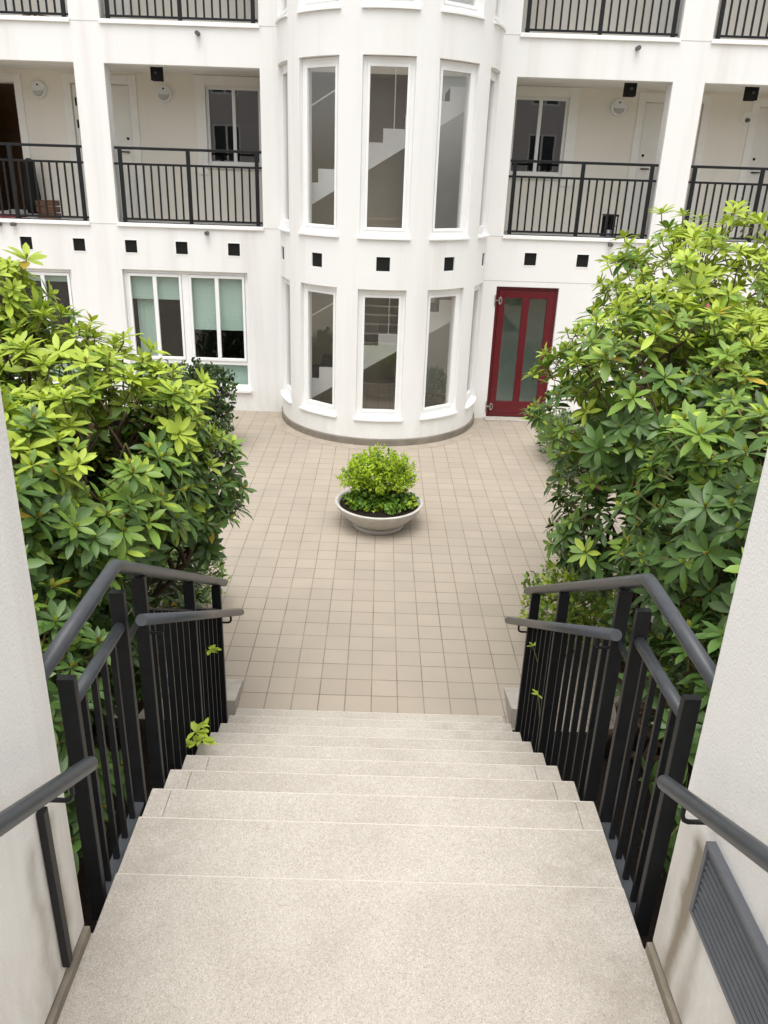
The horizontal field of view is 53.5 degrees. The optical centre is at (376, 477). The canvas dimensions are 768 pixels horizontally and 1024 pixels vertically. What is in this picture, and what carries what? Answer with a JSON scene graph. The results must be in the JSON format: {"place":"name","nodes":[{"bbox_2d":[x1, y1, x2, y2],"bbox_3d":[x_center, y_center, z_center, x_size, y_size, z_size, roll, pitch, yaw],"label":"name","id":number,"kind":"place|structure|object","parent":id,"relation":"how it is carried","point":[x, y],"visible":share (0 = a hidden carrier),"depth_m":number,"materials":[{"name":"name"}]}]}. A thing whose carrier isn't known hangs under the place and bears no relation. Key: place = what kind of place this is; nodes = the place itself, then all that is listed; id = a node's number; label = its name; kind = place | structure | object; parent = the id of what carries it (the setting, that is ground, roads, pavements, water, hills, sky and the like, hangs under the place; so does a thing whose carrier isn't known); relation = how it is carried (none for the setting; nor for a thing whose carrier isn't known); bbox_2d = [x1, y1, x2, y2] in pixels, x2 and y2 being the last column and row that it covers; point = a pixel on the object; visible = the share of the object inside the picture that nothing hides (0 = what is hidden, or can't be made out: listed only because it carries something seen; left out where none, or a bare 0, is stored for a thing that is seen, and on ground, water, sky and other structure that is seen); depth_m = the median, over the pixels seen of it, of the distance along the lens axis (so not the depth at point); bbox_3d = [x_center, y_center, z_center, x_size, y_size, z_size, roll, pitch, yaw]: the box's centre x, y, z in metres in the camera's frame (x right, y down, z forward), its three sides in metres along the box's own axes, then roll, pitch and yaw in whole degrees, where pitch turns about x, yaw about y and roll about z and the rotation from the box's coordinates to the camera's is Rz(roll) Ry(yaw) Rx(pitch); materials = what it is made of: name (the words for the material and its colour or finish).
{"place":"outdoors","nodes":[
{"label":"outdoors","id":0,"kind":"place"},
{"bbox_2d":[22,11,49,16],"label":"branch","id":1,"kind":"object","parent":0,"point":[33,14],"visible":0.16,"depth_m":11.55,"materials":[{"name":"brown wood"}]},
{"bbox_2d":[57,708,669,1023],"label":"stone staircase","id":2,"kind":"structure","parent":0,"point":[277,866],"depth_m":2.89,"materials":[{"name":"stone"}]},
{"bbox_2d":[42,559,243,920],"bbox_3d":[-1.008,1.122,3.968,0.136,2.248,2.808,2,22,0],"label":"stair railing","id":3,"kind":"object","parent":2,"relation":"on","point":[197,672],"visible":0.84,"depth_m":3.23,"materials":[{"name":"black metal"}]},
{"bbox_2d":[186,717,216,747],"bbox_3d":[-1.012,1.436,4.240,0.197,0.171,0.291,-7,23,-21],"label":"green shoot","id":4,"kind":"object","parent":3,"relation":"attached to","point":[195,728],"visible":0.98,"depth_m":4.20,"materials":[{"name":"green plant"}]},
{"bbox_2d":[206,645,221,654],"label":"green shoot","id":5,"kind":"object","parent":3,"relation":"attached to","point":[213,648],"visible":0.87,"depth_m":4.68,"materials":[{"name":"green plant"}]},
{"bbox_2d":[505,573,715,936],"bbox_3d":[0.974,1.188,3.978,0.136,2.318,2.808,2,22,0],"label":"stair railing","id":6,"kind":"object","parent":2,"relation":"on","point":[543,675],"visible":0.79,"depth_m":3.20,"materials":[{"name":"black metal"}]},
{"bbox_2d":[527,642,537,661],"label":"green shoot","id":7,"kind":"object","parent":6,"relation":"attached to","point":[534,644],"visible":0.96,"depth_m":4.80,"materials":[{"name":"green plant"}]},
{"bbox_2d":[532,689,541,716],"bbox_3d":[0.990,1.383,4.692,0.050,0.134,0.108,-11,25,-30],"label":"green shoot","id":8,"kind":"object","parent":6,"relation":"attached to","point":[536,692],"visible":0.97,"depth_m":4.67,"materials":[{"name":"green plant"}]},
{"bbox_2d":[31,376,749,731],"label":"ground","id":9,"kind":"structure","parent":0,"point":[335,604],"depth_m":7.98,"materials":[{"name":"tile"}]},
{"bbox_2d":[0,390,90,1023],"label":"wing wall","id":10,"kind":"structure","parent":9,"relation":"on","point":[36,979],"depth_m":2.17,"materials":[{"name":"paint"}]},
{"bbox_2d":[0,756,97,836],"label":"wall handrail","id":11,"kind":"object","parent":10,"relation":"attached to","point":[16,813],"depth_m":2.02,"materials":[{"name":"black metal"}]},
{"bbox_2d":[36,806,72,967],"bbox_3d":[-1.002,1.288,2.377,0.024,0.655,0.032,2,22,0],"label":"steel strip","id":12,"kind":"object","parent":10,"relation":"attached to","point":[49,857],"visible":0.87,"depth_m":2.36,"materials":[{"name":"black metal"}]},
{"bbox_2d":[77,718,180,932],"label":"soil","id":13,"kind":"structure","parent":9,"relation":"on","point":[84,899],"depth_m":4.79,"materials":[{"name":"black soil"}]},
{"bbox_2d":[0,242,256,874],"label":"rhododendron bush","id":14,"kind":"object","parent":13,"relation":"on","point":[94,498],"visible":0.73,"depth_m":4.46,"materials":[{"name":"green plant"}]},
{"bbox_2d":[124,543,230,606],"bbox_3d":[-1.958,0.859,7.042,1.166,0.924,0.961,2,22,0],"label":"fern shrub","id":15,"kind":"object","parent":9,"relation":"on","point":[207,588],"visible":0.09,"depth_m":7.01,"materials":[{"name":"green plant"}]},
{"bbox_2d":[136,357,238,443],"bbox_3d":[-2.832,-1.083,11.255,1.589,1.371,1.248,2,22,0],"label":"box bush","id":16,"kind":"object","parent":9,"relation":"on","point":[220,406],"visible":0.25,"depth_m":11.17,"materials":[{"name":"green plant"}]},
{"bbox_2d":[226,679,242,718],"bbox_3d":[-1.203,1.683,6.008,0.250,0.228,0.539,2,22,0],"label":"kerb wedge","id":17,"kind":"object","parent":9,"relation":"on","point":[233,688],"visible":0.4,"depth_m":5.95,"materials":[{"name":"concrete"}]},
{"bbox_2d":[272,411,483,449],"bbox_3d":[0.009,-0.762,12.491,3.690,0.001,1.845,2,22,0],"label":"paving border","id":18,"kind":"object","parent":9,"relation":"on","point":[475,428],"visible":0.91,"depth_m":12.14,"materials":[{"name":"beige stone"}]},
{"bbox_2d":[335,486,422,534],"bbox_3d":[0.019,0.415,9.120,1.044,0.313,1.044,2,22,0],"label":"planter bowl","id":19,"kind":"object","parent":9,"relation":"on","point":[374,523],"visible":0.62,"depth_m":8.79,"materials":[{"name":"concrete"}]},
{"bbox_2d":[334,442,419,501],"bbox_3d":[-0.009,-0.019,8.937,1.014,0.720,0.751,2,22,0],"label":"lime shrub","id":20,"kind":"object","parent":19,"relation":"on","point":[391,474],"visible":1,"depth_m":8.80,"materials":[{"name":"green plant"}]},
{"bbox_2d":[341,483,420,514],"bbox_3d":[0.044,0.221,8.953,0.951,0.361,0.616,2,22,0],"label":"ground plant","id":21,"kind":"object","parent":19,"relation":"in","point":[404,501],"visible":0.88,"depth_m":8.87,"materials":[{"name":"green plant"}]},
{"bbox_2d":[0,0,767,421],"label":"apartment building","id":22,"kind":"structure","parent":9,"relation":"on","point":[206,292],"depth_m":12.60,"materials":[{"name":"paint"}]},
{"bbox_2d":[0,0,4,14],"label":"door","id":23,"kind":"structure","parent":22,"relation":"in","point":[1,1],"depth_m":12.32,"materials":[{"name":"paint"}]},
{"bbox_2d":[0,153,7,210],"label":"door","id":24,"kind":"structure","parent":22,"relation":"in","point":[2,184],"depth_m":14.25,"materials":[{"name":"brown wood"}]},
{"bbox_2d":[20,158,41,214],"bbox_3d":[-5.924,-4.959,13.038,0.320,0.935,0.348,2,22,0],"label":"folding chair","id":25,"kind":"object","parent":22,"relation":"on","point":[32,183],"visible":0.57,"depth_m":13.01,"materials":[{"name":"metal"}]},
{"bbox_2d":[0,0,67,16],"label":"balcony railing","id":26,"kind":"object","parent":22,"relation":"on","point":[63,13],"visible":1,"depth_m":11.16,"materials":[{"name":"black metal"}]},
{"bbox_2d":[30,80,46,98],"bbox_3d":[-5.648,-6.466,12.698,0.269,0.269,0.101,2,22,0],"label":"wall lamp","id":27,"kind":"object","parent":22,"relation":"attached to","point":[38,89],"visible":1,"depth_m":12.68,"materials":[{"name":"white paint"}]},
{"bbox_2d":[0,268,79,381],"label":"window","id":28,"kind":"structure","parent":22,"relation":"in","point":[60,275],"depth_m":12.66,"materials":[{"name":"white paint"}]},
{"bbox_2d":[0,142,88,220],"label":"balcony railing","id":29,"kind":"object","parent":22,"relation":"on","point":[10,160],"visible":1,"depth_m":12.03,"materials":[{"name":"black metal"}]},
{"bbox_2d":[35,200,60,218],"bbox_3d":[-5.435,-4.431,12.616,0.300,0.293,0.240,2,22,0],"label":"wooden crate","id":30,"kind":"object","parent":22,"relation":"on","point":[50,208],"visible":0.74,"depth_m":12.53,"materials":[{"name":"brown wood"}]},
{"bbox_2d":[65,0,122,18],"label":"door","id":31,"kind":"structure","parent":22,"relation":"in","point":[118,2],"depth_m":12.31,"materials":[{"name":"paint"}]},
{"bbox_2d":[71,84,138,217],"bbox_3d":[-4.662,-5.585,13.104,0.952,2.091,0.092,2,22,0],"label":"door","id":32,"kind":"structure","parent":22,"relation":"in","point":[120,93],"depth_m":13.00,"materials":[{"name":"paint"}]},
{"bbox_2d":[150,67,163,81],"bbox_3d":[-3.398,-6.236,11.770,0.160,0.204,0.166,2,22,0],"label":"ceiling spotlight","id":33,"kind":"object","parent":22,"relation":"attached to","point":[156,73],"visible":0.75,"depth_m":11.71,"materials":[{"name":"black metal"}]},
{"bbox_2d":[156,84,171,101],"bbox_3d":[-3.557,-6.404,12.706,0.269,0.269,0.101,2,22,0],"label":"wall lamp","id":34,"kind":"object","parent":22,"relation":"attached to","point":[163,93],"visible":1,"depth_m":12.69,"materials":[{"name":"white paint"}]},
{"bbox_2d":[104,0,257,22],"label":"balcony railing","id":35,"kind":"object","parent":22,"relation":"on","point":[108,15],"visible":1,"depth_m":11.16,"materials":[{"name":"black metal"}]},
{"bbox_2d":[124,269,250,387],"bbox_3d":[-3.174,-2.503,12.928,2.047,1.960,0.120,2,22,0],"label":"window","id":36,"kind":"structure","parent":22,"relation":"in","point":[218,301],"depth_m":12.79,"materials":[{"name":"white paint"}]},
{"bbox_2d":[114,146,262,225],"bbox_3d":[-2.963,-4.592,12.047,2.315,1.116,0.045,2,22,0],"label":"balcony railing","id":37,"kind":"object","parent":22,"relation":"on","point":[120,163],"visible":1,"depth_m":12.03,"materials":[{"name":"black metal"}]},
{"bbox_2d":[205,87,261,165],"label":"window","id":38,"kind":"structure","parent":22,"relation":"in","point":[235,162],"depth_m":12.95,"materials":[{"name":"white paint"}]},
{"bbox_2d":[485,290,554,415],"bbox_3d":[2.408,-2.074,12.969,0.990,2.149,0.097,2,22,0],"label":"door","id":39,"kind":"structure","parent":22,"relation":"in","point":[496,407],"depth_m":12.93,"materials":[{"name":"red paint"}]},
{"bbox_2d":[509,97,568,175],"bbox_3d":[2.742,-5.810,13.006,0.923,1.195,0.050,2,22,0],"label":"window","id":40,"kind":"structure","parent":22,"relation":"in","point":[541,100],"depth_m":12.97,"materials":[{"name":"white paint"}]},
{"bbox_2d":[507,159,658,238],"bbox_3d":[3.206,-4.399,12.073,2.326,1.116,0.045,2,22,0],"label":"balcony railing","id":41,"kind":"object","parent":22,"relation":"on","point":[581,178],"visible":0.98,"depth_m":12.06,"materials":[{"name":"black metal"}]},
{"bbox_2d":[525,0,679,37],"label":"balcony railing","id":42,"kind":"object","parent":22,"relation":"on","point":[673,33],"visible":1,"depth_m":11.15,"materials":[{"name":"black metal"}]},
{"bbox_2d":[600,214,618,236],"bbox_3d":[3.847,-4.166,12.623,0.214,0.365,0.214,2,22,0],"label":"lantern","id":43,"kind":"object","parent":22,"relation":"on","point":[610,223],"visible":0.82,"depth_m":12.66,"materials":[{"name":"black metal"}]},
{"bbox_2d":[610,98,626,115],"bbox_3d":[4.045,-6.185,12.730,0.269,0.269,0.101,2,22,0],"label":"wall lamp","id":44,"kind":"object","parent":22,"relation":"attached to","point":[618,107],"visible":1,"depth_m":12.71,"materials":[{"name":"white paint"}]},
{"bbox_2d":[623,83,637,96],"bbox_3d":[3.918,-6.008,11.800,0.160,0.204,0.166,2,22,0],"label":"ceiling spotlight","id":45,"kind":"object","parent":22,"relation":"attached to","point":[630,90],"visible":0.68,"depth_m":11.74,"materials":[{"name":"black metal"}]},
{"bbox_2d":[629,103,702,233],"bbox_3d":[4.949,-5.286,13.144,0.952,2.091,0.092,2,22,0],"label":"door","id":46,"kind":"structure","parent":22,"relation":"in","point":[653,114],"depth_m":13.04,"materials":[{"name":"paint"}]},
{"bbox_2d":[656,0,720,38],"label":"door","id":47,"kind":"structure","parent":22,"relation":"in","point":[665,2],"depth_m":12.30,"materials":[{"name":"paint"}]},
{"bbox_2d":[684,165,767,241],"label":"balcony railing","id":48,"kind":"object","parent":22,"relation":"on","point":[759,184],"visible":0.71,"depth_m":12.01,"materials":[{"name":"black metal"}]},
{"bbox_2d":[715,0,767,38],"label":"balcony railing","id":49,"kind":"object","parent":22,"relation":"on","point":[718,35],"visible":1,"depth_m":11.15,"materials":[{"name":"black metal"}]},
{"bbox_2d":[741,111,750,124],"bbox_3d":[6.222,-6.029,12.786,0.215,0.215,0.079,2,22,0],"label":"wall lamp","id":50,"kind":"object","parent":22,"relation":"attached to","point":[745,117],"visible":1,"depth_m":12.80,"materials":[{"name":"beige paint"}]},
{"bbox_2d":[743,87,759,100],"bbox_3d":[5.796,-5.949,11.808,0.160,0.204,0.166,2,22,0],"label":"ceiling spotlight","id":51,"kind":"object","parent":22,"relation":"attached to","point":[750,93],"visible":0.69,"depth_m":11.76,"materials":[{"name":"black metal"}]},
{"bbox_2d":[736,108,767,237],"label":"door","id":52,"kind":"structure","parent":22,"relation":"in","point":[759,153],"depth_m":13.11,"materials":[{"name":"paint"}]},
{"bbox_2d":[275,0,505,445],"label":"stair tower","id":53,"kind":"structure","parent":9,"relation":"on","point":[387,117],"depth_m":11.15,"materials":[{"name":"paint"}]},
{"bbox_2d":[275,0,286,24],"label":"window","id":54,"kind":"structure","parent":53,"relation":"in","point":[283,11],"depth_m":10.81,"materials":[{"name":"white paint"}]},
{"bbox_2d":[278,64,289,231],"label":"window","id":55,"kind":"structure","parent":53,"relation":"in","point":[284,68],"depth_m":11.54,"materials":[{"name":"white paint"}]},
{"bbox_2d":[281,278,291,403],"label":"window","id":56,"kind":"structure","parent":53,"relation":"in","point":[284,393],"depth_m":12.62,"materials":[{"name":"white paint"}]},
{"bbox_2d":[299,283,336,417],"bbox_3d":[-0.884,-1.939,11.641,0.761,1.962,0.183,17,26,33],"label":"window","id":57,"kind":"structure","parent":53,"relation":"in","point":[310,405],"depth_m":11.75,"materials":[{"name":"white paint"}]},
{"bbox_2d":[297,56,338,236],"bbox_3d":[-0.798,-4.558,10.598,0.761,2.280,0.183,17,26,33],"label":"window","id":58,"kind":"structure","parent":53,"relation":"in","point":[320,62],"depth_m":10.66,"materials":[{"name":"white paint"}]},
{"bbox_2d":[296,0,340,13],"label":"window","id":59,"kind":"structure","parent":53,"relation":"in","point":[307,5],"depth_m":9.98,"materials":[{"name":"white paint"}]},
{"bbox_2d":[353,289,405,421],"bbox_3d":[0.046,-1.798,11.363,0.761,1.961,0.183,2,22,0],"label":"window","id":60,"kind":"structure","parent":53,"relation":"in","point":[375,415],"depth_m":11.42,"materials":[{"name":"white paint"}]},
{"bbox_2d":[357,55,415,239],"bbox_3d":[0.132,-4.417,10.320,0.761,2.280,0.183,2,22,0],"label":"window","id":61,"kind":"structure","parent":53,"relation":"in","point":[379,233],"depth_m":10.33,"materials":[{"name":"white paint"}]},
{"bbox_2d":[361,0,420,9],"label":"window","id":62,"kind":"structure","parent":53,"relation":"in","point":[399,4],"depth_m":9.71,"materials":[{"name":"white paint"}]},
{"bbox_2d":[419,288,460,419],"bbox_3d":[0.981,-1.881,11.649,0.761,1.962,0.183,-13,26,-33],"label":"window","id":63,"kind":"structure","parent":53,"relation":"in","point":[445,409],"depth_m":11.75,"materials":[{"name":"white paint"}]},
{"bbox_2d":[429,59,475,239],"bbox_3d":[1.067,-4.500,10.606,0.761,2.280,0.183,-13,26,-33],"label":"window","id":64,"kind":"structure","parent":53,"relation":"in","point":[446,65],"depth_m":10.66,"materials":[{"name":"white paint"}]},
{"bbox_2d":[441,0,485,19],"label":"window","id":65,"kind":"structure","parent":53,"relation":"in","point":[452,7],"depth_m":9.98,"materials":[{"name":"white paint"}]},
{"bbox_2d":[465,284,478,408],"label":"window","id":66,"kind":"structure","parent":53,"relation":"in","point":[472,399],"depth_m":12.64,"materials":[{"name":"white paint"}]},
{"bbox_2d":[478,70,495,237],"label":"window","id":67,"kind":"structure","parent":53,"relation":"in","point":[493,75],"depth_m":11.56,"materials":[{"name":"white paint"}]},
{"bbox_2d":[494,0,505,32],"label":"window","id":68,"kind":"structure","parent":53,"relation":"in","point":[499,2],"depth_m":10.84,"materials":[{"name":"white paint"}]},
{"bbox_2d":[504,687,518,728],"bbox_3d":[1.096,1.755,6.018,0.150,0.228,0.538,2,22,0],"label":"kerb wedge","id":69,"kind":"object","parent":9,"relation":"on","point":[511,694],"visible":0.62,"depth_m":5.97,"materials":[{"name":"concrete"}]},
{"bbox_2d":[518,555,616,656],"bbox_3d":[1.770,1.118,6.698,1.201,0.934,0.868,-11,25,-29],"label":"azalea bush","id":70,"kind":"object","parent":9,"relation":"on","point":[575,615],"visible":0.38,"depth_m":6.50,"materials":[{"name":"green plant"}]},
{"bbox_2d":[534,408,601,482],"bbox_3d":[2.871,-0.495,11.025,1.100,0.794,2.009,-3,22,-12],"label":"azalea bush","id":71,"kind":"object","parent":9,"relation":"on","point":[563,414],"visible":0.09,"depth_m":11.21,"materials":[{"name":"green plant"}]},
{"bbox_2d":[512,730,692,948],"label":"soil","id":72,"kind":"structure","parent":9,"relation":"on","point":[649,938],"depth_m":5.03,"materials":[{"name":"black soil"}]},
{"bbox_2d":[518,199,767,874],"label":"rhododendron bush","id":73,"kind":"object","parent":9,"relation":"on","point":[678,459],"visible":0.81,"depth_m":4.96,"materials":[{"name":"green plant"}]},
{"bbox_2d":[645,448,767,1023],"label":"wing wall","id":74,"kind":"structure","parent":9,"relation":"on","point":[706,949],"depth_m":2.13,"materials":[{"name":"paint"}]},
{"bbox_2d":[657,775,767,872],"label":"wall handrail","id":75,"kind":"object","parent":74,"relation":"attached to","point":[745,843],"depth_m":1.98,"materials":[{"name":"black metal"}]}
]}

